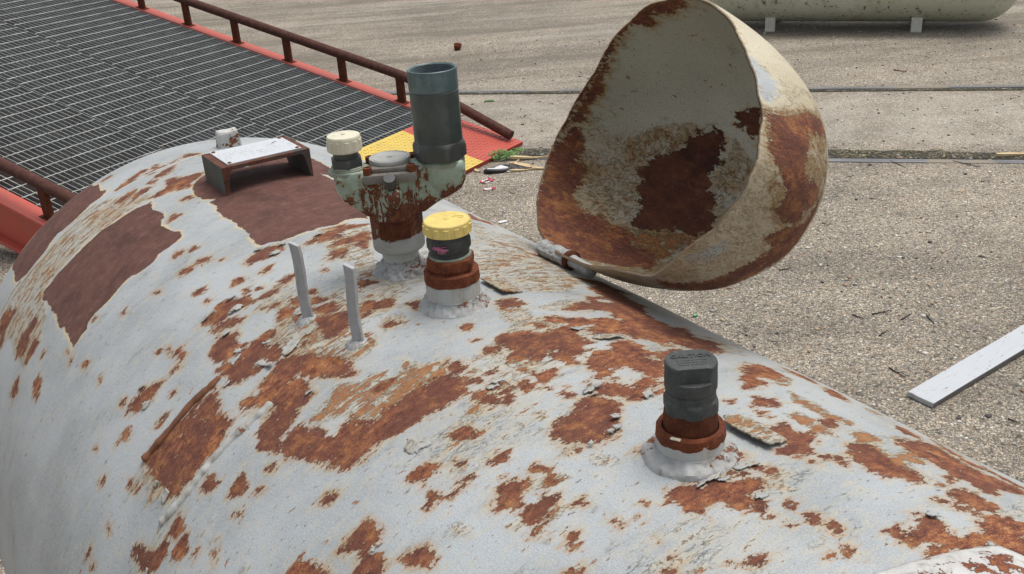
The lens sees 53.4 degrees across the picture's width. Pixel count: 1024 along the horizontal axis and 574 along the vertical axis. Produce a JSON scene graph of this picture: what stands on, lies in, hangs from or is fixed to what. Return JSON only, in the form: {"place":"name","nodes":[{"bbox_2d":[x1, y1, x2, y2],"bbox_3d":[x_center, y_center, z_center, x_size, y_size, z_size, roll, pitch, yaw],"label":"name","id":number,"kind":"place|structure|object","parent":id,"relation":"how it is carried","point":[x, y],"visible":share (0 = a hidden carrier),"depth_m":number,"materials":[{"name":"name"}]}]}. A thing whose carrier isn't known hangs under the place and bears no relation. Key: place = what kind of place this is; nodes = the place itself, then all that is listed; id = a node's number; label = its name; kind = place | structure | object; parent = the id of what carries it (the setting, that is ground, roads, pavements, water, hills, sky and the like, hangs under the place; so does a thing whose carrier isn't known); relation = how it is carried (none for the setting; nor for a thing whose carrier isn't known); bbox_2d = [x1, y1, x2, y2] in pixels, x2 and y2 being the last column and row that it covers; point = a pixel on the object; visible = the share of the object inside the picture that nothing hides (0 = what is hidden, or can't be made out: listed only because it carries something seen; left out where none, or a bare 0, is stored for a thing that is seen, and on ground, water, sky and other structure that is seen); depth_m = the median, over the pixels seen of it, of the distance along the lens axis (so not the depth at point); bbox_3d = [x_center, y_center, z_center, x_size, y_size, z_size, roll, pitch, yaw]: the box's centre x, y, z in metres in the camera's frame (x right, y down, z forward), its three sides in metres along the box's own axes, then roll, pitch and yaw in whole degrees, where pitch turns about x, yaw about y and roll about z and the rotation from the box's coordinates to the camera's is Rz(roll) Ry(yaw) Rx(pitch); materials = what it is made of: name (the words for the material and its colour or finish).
{"place":"outdoors","nodes":[
{"label":"outdoors","id":0,"kind":"place"},
{"bbox_2d":[454,43,461,49],"bbox_3d":[-0.440,-1.936,8.208,0.068,0.046,0.068,6,38,-5],"label":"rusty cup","id":1,"kind":"object","parent":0,"point":[457,46],"visible":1,"depth_m":8.20,"materials":[{"name":"brown metal"}]},
{"bbox_2d":[0,0,1023,573],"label":"ground","id":2,"kind":"structure","parent":0,"point":[966,288],"depth_m":4.85,"materials":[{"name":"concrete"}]},
{"bbox_2d":[0,0,522,253],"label":"loading ramp","id":3,"kind":"structure","parent":2,"relation":"on","point":[92,91],"depth_m":5.71,"materials":[{"name":"red paint"}]},
{"bbox_2d":[479,178,493,182],"bbox_3d":[-0.127,-0.535,5.119,0.072,0.012,0.040,-17,27,-26],"label":"wrapper","id":4,"kind":"object","parent":2,"relation":"on","point":[490,179],"visible":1,"depth_m":5.12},
{"bbox_2d":[483,164,511,172],"bbox_3d":[-0.073,-0.610,5.262,0.154,0.027,0.080,-10,25,-13],"label":"plastic scrap","id":5,"kind":"object","parent":2,"relation":"on","point":[501,168],"visible":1,"depth_m":5.24,"materials":[{"name":"black plastic"}]},
{"bbox_2d":[488,148,518,159],"bbox_3d":[-0.061,-0.716,5.452,0.202,0.054,0.131,-4,24,0],"label":"weed","id":6,"kind":"object","parent":2,"relation":"on","point":[510,153],"visible":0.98,"depth_m":5.44,"materials":[{"name":"green plant"}]},
{"bbox_2d":[0,0,1023,573],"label":"propane tank","id":7,"kind":"object","parent":2,"relation":"on","point":[228,350],"visible":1,"depth_m":1.03,"materials":[{"name":"silver metal"}]},
{"bbox_2d":[511,164,531,168],"bbox_3d":[0.033,-0.627,5.292,0.163,0.012,0.068,-4,24,0],"label":"wood splinter","id":8,"kind":"object","parent":2,"relation":"on","point":[517,167],"visible":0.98,"depth_m":5.27,"materials":[{"name":"beige wood"}]},
{"bbox_2d":[509,167,535,171],"bbox_3d":[0.057,-0.607,5.245,0.140,0.010,0.020,-6,24,-4],"label":"wood splinter","id":9,"kind":"object","parent":2,"relation":"on","point":[512,170],"visible":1,"depth_m":5.24,"materials":[{"name":"beige wood"}]},
{"bbox_2d":[513,162,543,169],"bbox_3d":[0.111,-0.624,5.270,0.233,0.014,0.040,12,29,32],"label":"wood splinter","id":10,"kind":"object","parent":2,"relation":"on","point":[523,164],"visible":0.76,"depth_m":5.29,"materials":[{"name":"beige wood"}]},
{"bbox_2d":[383,85,1023,92],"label":"railway rail","id":11,"kind":"object","parent":2,"relation":"on","point":[928,87],"visible":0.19,"depth_m":6.29,"materials":[{"name":"metal"}]},
{"bbox_2d":[421,14,1023,470],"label":"loose pebbles","id":12,"kind":"object","parent":2,"relation":"on","point":[837,180],"visible":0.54,"depth_m":4.80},
{"bbox_2d":[494,156,1023,163],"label":"railway rail","id":13,"kind":"object","parent":2,"relation":"on","point":[855,160],"visible":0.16,"depth_m":4.98,"materials":[{"name":"metal"}]},
{"bbox_2d":[510,155,547,158],"bbox_3d":[0.102,-0.693,5.410,0.224,0.016,0.026,-1,25,6],"label":"wood splinter","id":14,"kind":"object","parent":13,"relation":"on","point":[522,157],"visible":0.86,"depth_m":5.41,"materials":[{"name":"beige wood"}]},
{"bbox_2d":[502,145,1023,159],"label":"gravel dirt","id":15,"kind":"structure","parent":2,"relation":"on","point":[539,151],"depth_m":5.08,"materials":[{"name":"grey gravel"}]},
{"bbox_2d":[509,147,526,151],"bbox_3d":[0.020,-0.752,5.564,0.123,0.024,0.070,-4,24,0],"label":"weed","id":16,"kind":"object","parent":15,"relation":"on","point":[516,149],"visible":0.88,"depth_m":5.56,"materials":[{"name":"green plant"}]},
{"bbox_2d":[829,144,1021,157],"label":"straw litter","id":17,"kind":"object","parent":15,"relation":"on","point":[912,152],"visible":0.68,"depth_m":5.08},
{"bbox_2d":[995,152,1023,156],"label":"wood splinter","id":18,"kind":"object","parent":15,"relation":"on","point":[1003,154],"visible":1,"depth_m":4.94,"materials":[{"name":"beige wood"}]},
{"bbox_2d":[708,0,1016,31],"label":"propane tank","id":19,"kind":"object","parent":2,"relation":"on","point":[916,13],"visible":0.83,"depth_m":7.72,"materials":[{"name":"beige metal"}]},
{"bbox_2d":[888,367,905,377],"bbox_3d":[1.197,0.264,3.161,0.013,0.007,0.072,-17,27,-26],"label":"twig","id":20,"kind":"object","parent":2,"relation":"on","point":[897,372],"visible":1,"depth_m":3.16,"materials":[{"name":"brown wood"}]},
{"bbox_2d":[907,325,1023,407],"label":"plank","id":21,"kind":"object","parent":2,"relation":"on","point":[946,384],"visible":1,"depth_m":3.11,"materials":[{"name":"white wood"}]},
{"bbox_2d":[390,88,1023,94],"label":"gravel dirt","id":22,"kind":"structure","parent":0,"point":[550,92],"depth_m":6.27,"materials":[{"name":"grey gravel"}]}
]}

